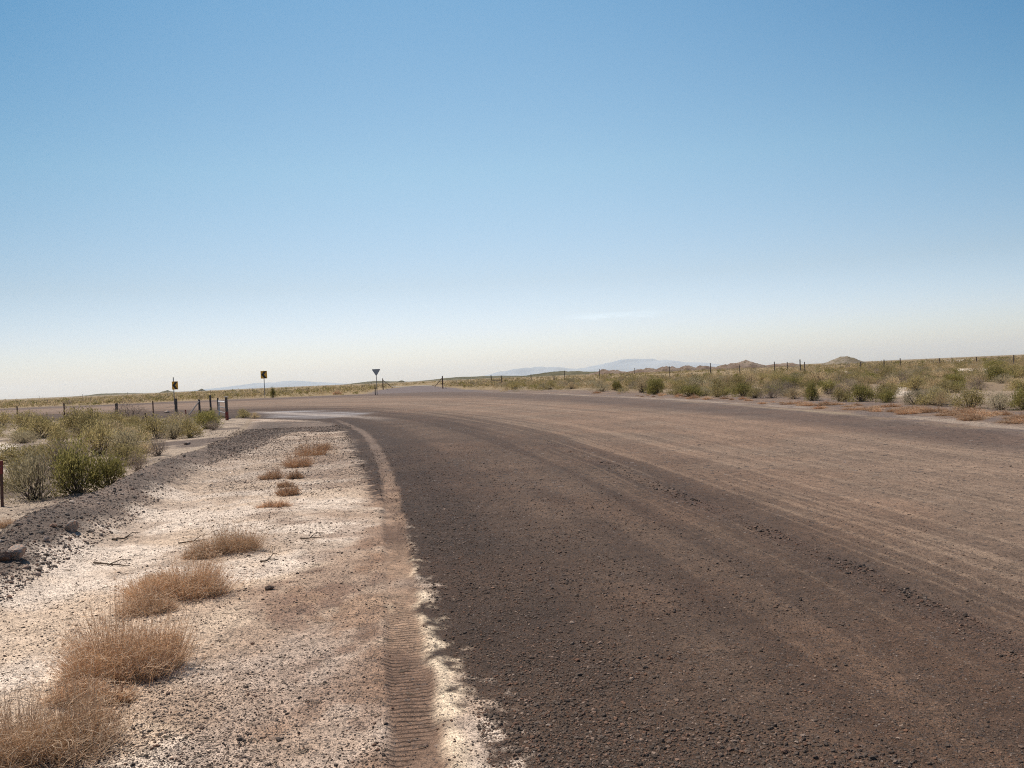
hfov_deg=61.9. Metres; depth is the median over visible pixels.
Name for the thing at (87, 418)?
desert shrub
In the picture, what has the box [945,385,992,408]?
desert shrub
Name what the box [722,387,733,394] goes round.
desert shrub
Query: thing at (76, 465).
desert shrub
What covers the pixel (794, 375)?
desert shrub
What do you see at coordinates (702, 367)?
hill
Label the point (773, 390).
desert shrub
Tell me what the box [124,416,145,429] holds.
desert shrub
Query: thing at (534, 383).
desert scrub
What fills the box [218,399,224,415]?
gate wing
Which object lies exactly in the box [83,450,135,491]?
desert shrub
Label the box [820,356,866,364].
hill
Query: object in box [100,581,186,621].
dry weed
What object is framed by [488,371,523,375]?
mountain
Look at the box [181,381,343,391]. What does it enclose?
mountain
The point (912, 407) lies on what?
dry weed
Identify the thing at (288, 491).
dry weed
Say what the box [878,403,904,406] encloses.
dry weed
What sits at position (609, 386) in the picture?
desert shrub
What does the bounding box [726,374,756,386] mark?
desert shrub
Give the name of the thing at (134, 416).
desert shrub
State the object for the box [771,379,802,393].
desert shrub
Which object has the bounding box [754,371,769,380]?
desert shrub
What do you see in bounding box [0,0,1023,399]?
sky
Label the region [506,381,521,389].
desert shrub
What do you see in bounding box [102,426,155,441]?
desert shrub
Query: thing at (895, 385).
desert shrub
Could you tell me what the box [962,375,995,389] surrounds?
desert shrub
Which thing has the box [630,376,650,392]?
desert shrub
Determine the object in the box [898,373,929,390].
desert shrub
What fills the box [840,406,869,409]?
dry weed
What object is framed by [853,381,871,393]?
desert shrub
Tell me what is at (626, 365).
mountain
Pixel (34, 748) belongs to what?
dry weed
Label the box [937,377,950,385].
desert shrub
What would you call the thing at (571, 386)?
desert shrub
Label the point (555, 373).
hill
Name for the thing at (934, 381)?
desert shrub
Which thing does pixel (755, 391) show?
desert shrub
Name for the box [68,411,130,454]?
desert shrub
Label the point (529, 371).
mountain
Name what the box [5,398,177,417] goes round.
wire fence
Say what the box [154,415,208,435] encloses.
desert shrub
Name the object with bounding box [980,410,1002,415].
dry weed
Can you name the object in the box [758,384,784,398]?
desert shrub
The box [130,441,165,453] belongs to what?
desert shrub
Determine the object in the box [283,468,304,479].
dry weed
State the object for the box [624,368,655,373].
hill
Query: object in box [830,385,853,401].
desert shrub
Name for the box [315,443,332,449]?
dry weed
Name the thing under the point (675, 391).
desert shrub
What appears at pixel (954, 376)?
desert shrub
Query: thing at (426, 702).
dirt shoulder
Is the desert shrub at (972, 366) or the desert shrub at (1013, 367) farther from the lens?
the desert shrub at (972, 366)
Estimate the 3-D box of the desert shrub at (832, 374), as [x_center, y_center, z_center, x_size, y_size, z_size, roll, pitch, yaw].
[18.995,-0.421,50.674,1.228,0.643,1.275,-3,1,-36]
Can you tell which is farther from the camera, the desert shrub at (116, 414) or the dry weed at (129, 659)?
the desert shrub at (116, 414)
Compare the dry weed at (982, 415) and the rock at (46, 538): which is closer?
the rock at (46, 538)
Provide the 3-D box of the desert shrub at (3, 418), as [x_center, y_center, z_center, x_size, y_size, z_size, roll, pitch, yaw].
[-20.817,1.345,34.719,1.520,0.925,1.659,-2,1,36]
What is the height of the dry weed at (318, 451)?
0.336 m
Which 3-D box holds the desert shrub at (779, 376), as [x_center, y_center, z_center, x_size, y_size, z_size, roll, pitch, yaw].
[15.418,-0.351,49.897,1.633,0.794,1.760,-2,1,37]
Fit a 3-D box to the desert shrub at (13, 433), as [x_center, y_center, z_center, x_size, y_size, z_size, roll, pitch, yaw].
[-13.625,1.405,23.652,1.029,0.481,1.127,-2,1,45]
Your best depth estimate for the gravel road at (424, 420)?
5.50 m
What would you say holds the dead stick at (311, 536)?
on the dirt shoulder
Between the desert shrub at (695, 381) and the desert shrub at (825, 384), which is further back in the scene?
the desert shrub at (695, 381)
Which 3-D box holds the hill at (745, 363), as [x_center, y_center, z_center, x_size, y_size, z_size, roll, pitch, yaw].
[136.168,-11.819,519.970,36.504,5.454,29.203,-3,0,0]
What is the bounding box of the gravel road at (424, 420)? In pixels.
[0,386,1023,767]
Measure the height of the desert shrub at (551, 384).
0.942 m
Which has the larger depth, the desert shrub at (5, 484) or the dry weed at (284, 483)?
the desert shrub at (5, 484)
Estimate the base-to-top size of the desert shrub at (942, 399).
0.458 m
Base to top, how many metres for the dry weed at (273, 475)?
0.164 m
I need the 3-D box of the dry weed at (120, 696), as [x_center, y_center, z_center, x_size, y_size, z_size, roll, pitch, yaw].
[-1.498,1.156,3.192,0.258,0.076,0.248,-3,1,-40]
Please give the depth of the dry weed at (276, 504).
8.22 m
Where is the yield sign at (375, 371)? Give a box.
[372,369,379,394]
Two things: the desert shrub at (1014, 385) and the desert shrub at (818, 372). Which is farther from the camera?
the desert shrub at (818, 372)
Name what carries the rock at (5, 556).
on the gravel bank at (178, 473)
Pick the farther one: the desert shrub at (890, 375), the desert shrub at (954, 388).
the desert shrub at (890, 375)
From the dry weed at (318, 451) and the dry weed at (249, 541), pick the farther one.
the dry weed at (318, 451)
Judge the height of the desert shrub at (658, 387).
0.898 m
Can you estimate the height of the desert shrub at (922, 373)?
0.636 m
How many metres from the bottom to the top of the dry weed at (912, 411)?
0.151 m
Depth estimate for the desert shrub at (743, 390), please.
32.58 m
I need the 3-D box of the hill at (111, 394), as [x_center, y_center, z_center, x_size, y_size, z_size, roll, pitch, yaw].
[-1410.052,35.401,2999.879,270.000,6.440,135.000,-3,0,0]
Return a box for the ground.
[0,354,1023,531]
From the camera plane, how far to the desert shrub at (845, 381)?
32.14 m
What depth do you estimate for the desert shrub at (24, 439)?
23.14 m
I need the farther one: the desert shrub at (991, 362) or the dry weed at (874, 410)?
the desert shrub at (991, 362)
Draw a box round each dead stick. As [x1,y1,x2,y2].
[93,559,129,565]
[112,532,139,539]
[260,553,276,561]
[300,532,320,538]
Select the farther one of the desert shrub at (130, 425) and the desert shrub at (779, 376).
the desert shrub at (779, 376)
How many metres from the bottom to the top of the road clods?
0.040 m
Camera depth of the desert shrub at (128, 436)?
17.28 m
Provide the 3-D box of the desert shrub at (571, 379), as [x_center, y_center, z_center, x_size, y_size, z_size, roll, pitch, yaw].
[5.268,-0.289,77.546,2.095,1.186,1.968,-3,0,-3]
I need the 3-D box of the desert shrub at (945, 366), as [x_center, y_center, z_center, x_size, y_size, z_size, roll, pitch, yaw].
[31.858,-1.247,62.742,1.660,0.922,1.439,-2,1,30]
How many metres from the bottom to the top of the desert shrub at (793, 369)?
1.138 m
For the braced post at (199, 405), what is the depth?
43.98 m
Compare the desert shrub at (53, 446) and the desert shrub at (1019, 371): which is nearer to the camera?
the desert shrub at (53, 446)
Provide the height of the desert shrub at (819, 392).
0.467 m
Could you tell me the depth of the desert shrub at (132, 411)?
34.96 m
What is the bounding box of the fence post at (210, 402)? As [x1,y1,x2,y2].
[209,395,211,409]
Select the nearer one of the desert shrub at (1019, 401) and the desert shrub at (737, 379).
the desert shrub at (1019, 401)
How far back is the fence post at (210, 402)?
48.49 m
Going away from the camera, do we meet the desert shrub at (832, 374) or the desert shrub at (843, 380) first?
the desert shrub at (843, 380)
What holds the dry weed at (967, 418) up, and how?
on the ground
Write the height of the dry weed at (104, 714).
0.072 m
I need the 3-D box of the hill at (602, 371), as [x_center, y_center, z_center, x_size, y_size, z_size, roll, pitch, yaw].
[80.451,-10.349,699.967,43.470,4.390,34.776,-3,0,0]
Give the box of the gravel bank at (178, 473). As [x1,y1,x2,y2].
[0,421,344,579]
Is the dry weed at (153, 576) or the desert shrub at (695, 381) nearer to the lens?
the dry weed at (153, 576)
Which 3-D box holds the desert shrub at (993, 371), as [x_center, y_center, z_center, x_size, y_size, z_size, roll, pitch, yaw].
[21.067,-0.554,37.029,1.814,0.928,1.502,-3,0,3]
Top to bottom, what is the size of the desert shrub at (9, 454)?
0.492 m
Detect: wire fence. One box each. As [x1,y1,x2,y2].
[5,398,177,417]
[12,385,363,399]
[491,362,774,384]
[787,355,1013,370]
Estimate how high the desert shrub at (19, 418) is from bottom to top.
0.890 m
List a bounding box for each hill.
[73,393,143,396]
[343,381,397,384]
[413,376,517,381]
[508,371,596,377]
[587,369,624,374]
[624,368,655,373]
[648,366,681,372]
[679,365,700,370]
[696,365,714,369]
[708,360,767,369]
[766,363,805,366]
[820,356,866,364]
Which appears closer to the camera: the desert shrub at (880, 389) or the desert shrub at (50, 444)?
the desert shrub at (50, 444)
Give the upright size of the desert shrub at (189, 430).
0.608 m
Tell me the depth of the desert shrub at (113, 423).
23.50 m
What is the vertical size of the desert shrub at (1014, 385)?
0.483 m
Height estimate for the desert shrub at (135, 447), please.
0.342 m
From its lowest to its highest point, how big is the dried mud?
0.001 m
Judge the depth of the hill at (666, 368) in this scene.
554.19 m
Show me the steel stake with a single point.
(1, 485)
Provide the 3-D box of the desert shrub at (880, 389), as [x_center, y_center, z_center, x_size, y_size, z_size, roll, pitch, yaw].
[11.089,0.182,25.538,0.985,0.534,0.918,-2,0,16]
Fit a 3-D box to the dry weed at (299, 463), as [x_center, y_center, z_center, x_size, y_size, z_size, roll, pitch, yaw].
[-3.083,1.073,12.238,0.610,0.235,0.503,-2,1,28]
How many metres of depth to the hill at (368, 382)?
2556.86 m
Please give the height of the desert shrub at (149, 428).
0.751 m
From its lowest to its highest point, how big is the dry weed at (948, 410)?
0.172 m
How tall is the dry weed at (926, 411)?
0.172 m
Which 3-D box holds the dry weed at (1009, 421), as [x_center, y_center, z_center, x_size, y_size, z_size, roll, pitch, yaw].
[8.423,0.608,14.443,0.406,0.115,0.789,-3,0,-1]
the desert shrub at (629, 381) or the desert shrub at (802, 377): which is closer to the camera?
the desert shrub at (802, 377)
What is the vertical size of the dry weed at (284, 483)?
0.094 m
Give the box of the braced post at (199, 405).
[188,399,200,415]
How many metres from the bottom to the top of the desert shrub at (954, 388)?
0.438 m
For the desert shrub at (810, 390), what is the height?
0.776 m
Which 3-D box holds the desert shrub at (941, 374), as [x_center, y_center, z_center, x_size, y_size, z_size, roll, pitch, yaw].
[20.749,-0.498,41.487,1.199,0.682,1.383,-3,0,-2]
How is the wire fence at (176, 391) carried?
on the ground
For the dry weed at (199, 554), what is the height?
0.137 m
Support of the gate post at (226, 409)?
on the ground
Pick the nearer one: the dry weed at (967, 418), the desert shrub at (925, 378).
the dry weed at (967, 418)
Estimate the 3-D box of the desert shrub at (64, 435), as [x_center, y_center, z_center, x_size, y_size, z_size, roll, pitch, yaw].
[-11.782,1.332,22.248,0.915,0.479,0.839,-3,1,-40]
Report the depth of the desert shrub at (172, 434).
21.35 m
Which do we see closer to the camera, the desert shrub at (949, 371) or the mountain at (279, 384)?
the desert shrub at (949, 371)
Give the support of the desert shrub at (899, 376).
on the ground
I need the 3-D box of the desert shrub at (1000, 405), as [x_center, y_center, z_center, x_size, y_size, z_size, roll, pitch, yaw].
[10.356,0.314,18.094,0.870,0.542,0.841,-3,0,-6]
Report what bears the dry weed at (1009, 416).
on the ground
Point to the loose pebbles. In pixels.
(239, 738)
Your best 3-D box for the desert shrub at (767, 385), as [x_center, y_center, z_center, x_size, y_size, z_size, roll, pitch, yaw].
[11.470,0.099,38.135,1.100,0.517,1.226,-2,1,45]
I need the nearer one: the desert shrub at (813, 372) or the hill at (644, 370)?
the desert shrub at (813, 372)
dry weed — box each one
[0,516,16,528]
[0,645,179,767]
[15,565,213,691]
[32,668,118,707]
[73,681,157,707]
[73,702,126,723]
[85,548,273,610]
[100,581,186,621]
[130,569,172,587]
[143,629,184,650]
[159,519,278,557]
[175,540,219,559]
[230,536,260,548]
[254,499,292,507]
[257,467,285,479]
[272,479,303,496]
[274,452,315,467]
[277,481,292,486]
[283,439,338,455]
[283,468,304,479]
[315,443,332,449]
[810,399,842,405]
[811,405,828,408]
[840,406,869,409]
[868,408,882,411]
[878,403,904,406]
[893,408,921,414]
[898,405,922,410]
[917,407,942,412]
[929,410,964,415]
[937,406,962,412]
[944,403,985,412]
[951,411,990,418]
[958,410,988,420]
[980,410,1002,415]
[995,418,1023,423]
[999,414,1014,419]
[1007,410,1023,420]
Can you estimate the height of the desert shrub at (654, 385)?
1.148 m
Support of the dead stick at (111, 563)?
on the dirt shoulder
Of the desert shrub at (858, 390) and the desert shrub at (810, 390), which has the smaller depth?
the desert shrub at (858, 390)
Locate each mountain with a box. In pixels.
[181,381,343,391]
[485,367,597,375]
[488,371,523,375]
[578,359,721,371]
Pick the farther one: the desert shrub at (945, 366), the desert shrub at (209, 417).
the desert shrub at (945, 366)
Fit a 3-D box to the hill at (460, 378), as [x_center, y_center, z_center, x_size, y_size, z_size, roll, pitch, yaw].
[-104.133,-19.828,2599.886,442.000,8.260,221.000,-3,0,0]
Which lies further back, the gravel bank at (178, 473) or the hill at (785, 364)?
the hill at (785, 364)
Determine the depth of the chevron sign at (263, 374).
95.72 m
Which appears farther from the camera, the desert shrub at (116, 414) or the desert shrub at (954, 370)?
the desert shrub at (954, 370)
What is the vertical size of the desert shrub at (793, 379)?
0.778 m
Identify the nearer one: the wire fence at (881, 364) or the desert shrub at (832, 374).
the desert shrub at (832, 374)
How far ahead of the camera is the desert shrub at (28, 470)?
10.74 m
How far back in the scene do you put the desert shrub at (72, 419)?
28.44 m
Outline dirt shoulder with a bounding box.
[0,419,526,767]
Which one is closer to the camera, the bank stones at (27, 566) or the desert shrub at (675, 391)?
the bank stones at (27, 566)
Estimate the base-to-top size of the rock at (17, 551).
0.104 m
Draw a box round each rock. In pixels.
[0,551,11,561]
[7,544,25,560]
[43,536,48,541]
[64,519,78,531]
[265,585,274,589]
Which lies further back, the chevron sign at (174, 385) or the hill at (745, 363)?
the hill at (745, 363)
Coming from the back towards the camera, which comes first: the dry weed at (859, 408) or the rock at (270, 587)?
the dry weed at (859, 408)
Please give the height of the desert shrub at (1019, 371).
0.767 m
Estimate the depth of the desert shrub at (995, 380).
34.52 m
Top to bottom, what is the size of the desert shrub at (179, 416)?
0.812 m
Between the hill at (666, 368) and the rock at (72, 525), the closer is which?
the rock at (72, 525)
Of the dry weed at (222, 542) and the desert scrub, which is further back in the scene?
the desert scrub
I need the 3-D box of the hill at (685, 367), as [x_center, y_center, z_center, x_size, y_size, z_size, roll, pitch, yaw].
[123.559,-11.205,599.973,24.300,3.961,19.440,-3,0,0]
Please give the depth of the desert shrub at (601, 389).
50.97 m
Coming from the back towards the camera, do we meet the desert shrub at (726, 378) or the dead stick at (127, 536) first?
the desert shrub at (726, 378)
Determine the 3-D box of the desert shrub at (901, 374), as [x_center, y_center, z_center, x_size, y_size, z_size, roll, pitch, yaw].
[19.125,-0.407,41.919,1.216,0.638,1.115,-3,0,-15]
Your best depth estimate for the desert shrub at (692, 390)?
35.19 m
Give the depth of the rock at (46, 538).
6.02 m
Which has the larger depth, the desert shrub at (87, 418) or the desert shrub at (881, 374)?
the desert shrub at (881, 374)
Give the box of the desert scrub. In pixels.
[0,355,1023,431]
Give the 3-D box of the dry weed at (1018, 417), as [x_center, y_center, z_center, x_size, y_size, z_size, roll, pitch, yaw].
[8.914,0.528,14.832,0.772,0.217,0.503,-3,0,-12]
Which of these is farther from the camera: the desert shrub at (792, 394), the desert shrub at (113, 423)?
the desert shrub at (792, 394)
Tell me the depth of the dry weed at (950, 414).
16.88 m
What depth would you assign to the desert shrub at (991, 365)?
48.14 m
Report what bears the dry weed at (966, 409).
on the ground
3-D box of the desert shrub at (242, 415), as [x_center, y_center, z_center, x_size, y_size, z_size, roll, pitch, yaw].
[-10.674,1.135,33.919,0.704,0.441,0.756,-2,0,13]
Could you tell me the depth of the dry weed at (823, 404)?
23.11 m
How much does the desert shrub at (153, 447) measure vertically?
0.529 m
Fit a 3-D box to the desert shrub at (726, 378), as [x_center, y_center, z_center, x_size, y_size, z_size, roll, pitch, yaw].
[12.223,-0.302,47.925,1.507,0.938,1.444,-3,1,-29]
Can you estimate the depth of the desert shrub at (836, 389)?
27.84 m
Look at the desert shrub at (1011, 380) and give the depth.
31.02 m
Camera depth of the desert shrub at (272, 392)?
96.36 m
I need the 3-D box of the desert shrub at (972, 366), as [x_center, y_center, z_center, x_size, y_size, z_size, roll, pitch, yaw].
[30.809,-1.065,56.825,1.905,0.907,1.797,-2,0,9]
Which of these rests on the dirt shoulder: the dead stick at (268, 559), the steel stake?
the dead stick at (268, 559)
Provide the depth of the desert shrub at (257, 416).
32.43 m
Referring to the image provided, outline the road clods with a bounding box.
[537,440,975,620]
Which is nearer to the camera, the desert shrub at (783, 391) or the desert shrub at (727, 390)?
the desert shrub at (783, 391)
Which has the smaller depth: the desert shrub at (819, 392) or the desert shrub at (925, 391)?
the desert shrub at (925, 391)
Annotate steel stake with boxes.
[0,461,3,506]
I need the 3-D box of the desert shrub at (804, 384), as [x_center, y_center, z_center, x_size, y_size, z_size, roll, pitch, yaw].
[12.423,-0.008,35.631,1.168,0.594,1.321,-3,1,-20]
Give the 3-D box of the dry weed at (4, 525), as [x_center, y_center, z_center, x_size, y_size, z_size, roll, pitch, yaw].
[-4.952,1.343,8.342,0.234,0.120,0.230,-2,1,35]
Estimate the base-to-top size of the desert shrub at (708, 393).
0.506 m
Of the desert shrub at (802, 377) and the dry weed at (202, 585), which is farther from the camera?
the desert shrub at (802, 377)
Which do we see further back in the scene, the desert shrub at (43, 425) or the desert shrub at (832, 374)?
the desert shrub at (832, 374)
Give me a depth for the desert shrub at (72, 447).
16.90 m
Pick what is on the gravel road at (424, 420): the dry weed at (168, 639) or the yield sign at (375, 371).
the yield sign at (375, 371)
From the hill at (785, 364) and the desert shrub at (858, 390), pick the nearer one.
the desert shrub at (858, 390)
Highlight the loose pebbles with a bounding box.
[0,425,506,767]
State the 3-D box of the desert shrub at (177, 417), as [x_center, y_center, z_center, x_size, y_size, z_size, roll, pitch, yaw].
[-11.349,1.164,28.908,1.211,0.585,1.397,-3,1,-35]
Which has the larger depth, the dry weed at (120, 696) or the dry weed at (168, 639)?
the dry weed at (168, 639)
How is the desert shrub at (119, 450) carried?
on the ground
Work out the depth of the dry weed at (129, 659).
3.47 m
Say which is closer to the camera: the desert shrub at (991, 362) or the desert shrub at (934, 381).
the desert shrub at (934, 381)
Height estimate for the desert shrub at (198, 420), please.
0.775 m
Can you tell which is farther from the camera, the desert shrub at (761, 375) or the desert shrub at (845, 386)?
the desert shrub at (761, 375)
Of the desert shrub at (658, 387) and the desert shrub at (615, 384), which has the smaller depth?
the desert shrub at (658, 387)
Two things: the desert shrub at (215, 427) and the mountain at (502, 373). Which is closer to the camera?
the desert shrub at (215, 427)
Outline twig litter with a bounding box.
[0,455,457,767]
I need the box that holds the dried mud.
[264,410,366,418]
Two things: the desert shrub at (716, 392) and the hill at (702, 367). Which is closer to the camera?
the desert shrub at (716, 392)
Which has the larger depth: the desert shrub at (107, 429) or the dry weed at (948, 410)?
the desert shrub at (107, 429)
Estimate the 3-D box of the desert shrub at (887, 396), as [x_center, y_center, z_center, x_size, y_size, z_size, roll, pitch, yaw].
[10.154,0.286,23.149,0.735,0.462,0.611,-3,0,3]
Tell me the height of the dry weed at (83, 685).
0.127 m
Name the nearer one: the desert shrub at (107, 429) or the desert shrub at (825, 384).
the desert shrub at (107, 429)
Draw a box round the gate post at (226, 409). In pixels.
[225,396,228,419]
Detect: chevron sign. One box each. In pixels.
[172,377,177,403]
[261,371,266,395]
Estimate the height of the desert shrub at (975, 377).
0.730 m
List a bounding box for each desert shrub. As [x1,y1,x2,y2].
[0,406,15,427]
[0,432,80,504]
[0,440,45,464]
[2,427,46,442]
[2,431,46,443]
[3,410,65,438]
[3,452,41,492]
[5,409,40,427]
[7,432,134,483]
[28,435,93,473]
[43,428,78,443]
[44,430,111,496]
[44,440,90,456]
[53,404,110,430]
[65,411,115,438]
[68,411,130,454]
[83,424,132,439]
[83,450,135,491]
[92,413,127,436]
[92,441,154,465]
[97,422,149,451]
[97,427,158,450]
[98,408,132,422]
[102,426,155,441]
[111,419,141,430]
[112,400,152,419]
[120,444,151,457]
[122,414,141,421]
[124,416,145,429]
[125,449,150,470]
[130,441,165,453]
[135,412,180,439]
[143,430,169,456]
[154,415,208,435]
[156,420,186,439]
[165,409,200,425]
[168,413,193,425]
[177,414,205,438]
[188,409,223,429]
[192,410,226,423]
[205,418,221,430]
[235,408,250,417]
[248,413,260,418]
[270,387,276,397]
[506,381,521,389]
[543,381,556,389]
[563,378,575,386]
[565,380,577,388]
[591,380,610,391]
[605,381,627,390]
[610,379,623,390]
[621,376,640,388]
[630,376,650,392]
[642,374,665,394]
[645,379,667,392]
[664,384,682,394]
[678,383,706,396]
[679,372,716,393]
[680,373,711,386]
[697,387,712,395]
[704,376,727,388]
[706,383,728,396]
[718,371,734,386]
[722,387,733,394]
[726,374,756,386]
[730,379,755,396]
[737,371,760,384]
[746,386,764,398]
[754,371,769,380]
[756,366,771,376]
[758,381,777,390]
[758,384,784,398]
[762,372,785,382]
[766,386,778,393]
[768,378,790,389]
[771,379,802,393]
[774,387,791,396]
[778,375,803,387]
[782,386,804,399]
[787,367,800,373]
[787,372,801,377]
[790,384,826,396]
[796,377,819,388]
[797,365,834,386]
[797,373,811,381]
[803,367,830,378]
[803,380,819,400]
[815,377,838,393]
[819,382,851,396]
[827,372,839,381]
[829,380,851,391]
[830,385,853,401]
[835,376,858,391]
[836,376,853,383]
[842,379,877,401]
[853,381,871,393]
[872,381,897,398]
[873,387,896,402]
[876,363,902,380]
[876,381,902,394]
[879,374,903,388]
[883,369,898,378]
[885,370,920,386]
[891,371,911,380]
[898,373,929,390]
[900,386,926,404]
[909,386,957,405]
[913,370,932,378]
[914,374,935,384]
[916,383,951,398]
[917,376,943,389]
[927,389,952,406]
[928,369,947,377]
[931,380,969,392]
[934,363,954,368]
[936,368,958,375]
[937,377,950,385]
[940,370,973,382]
[942,368,959,374]
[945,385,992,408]
[948,379,970,389]
[960,362,984,372]
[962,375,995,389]
[966,372,989,384]
[974,361,1018,381]
[978,357,1008,368]
[981,390,1014,409]
[984,361,1003,371]
[990,373,1011,383]
[998,376,1023,386]
[1002,377,1023,390]
[1003,362,1023,377]
[1006,381,1023,410]
[1008,366,1023,378]
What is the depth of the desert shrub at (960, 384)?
30.34 m
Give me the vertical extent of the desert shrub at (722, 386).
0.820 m
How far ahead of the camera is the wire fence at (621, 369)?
122.42 m
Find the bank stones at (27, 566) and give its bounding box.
[0,425,351,604]
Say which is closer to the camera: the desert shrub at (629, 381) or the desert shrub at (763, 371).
the desert shrub at (629, 381)
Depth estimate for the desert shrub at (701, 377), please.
47.47 m
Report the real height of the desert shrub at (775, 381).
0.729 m
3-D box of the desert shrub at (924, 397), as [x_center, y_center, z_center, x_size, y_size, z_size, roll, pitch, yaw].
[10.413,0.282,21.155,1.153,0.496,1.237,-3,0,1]
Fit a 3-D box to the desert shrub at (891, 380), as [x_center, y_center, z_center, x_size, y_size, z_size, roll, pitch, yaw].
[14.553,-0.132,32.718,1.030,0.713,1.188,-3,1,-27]
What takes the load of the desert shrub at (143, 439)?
on the ground
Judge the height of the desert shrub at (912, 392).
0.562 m
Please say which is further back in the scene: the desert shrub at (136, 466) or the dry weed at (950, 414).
the dry weed at (950, 414)
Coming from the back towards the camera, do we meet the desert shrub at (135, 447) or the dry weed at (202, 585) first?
the desert shrub at (135, 447)
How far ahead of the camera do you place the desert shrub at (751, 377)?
48.12 m
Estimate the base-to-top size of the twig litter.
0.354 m
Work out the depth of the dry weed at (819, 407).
21.65 m

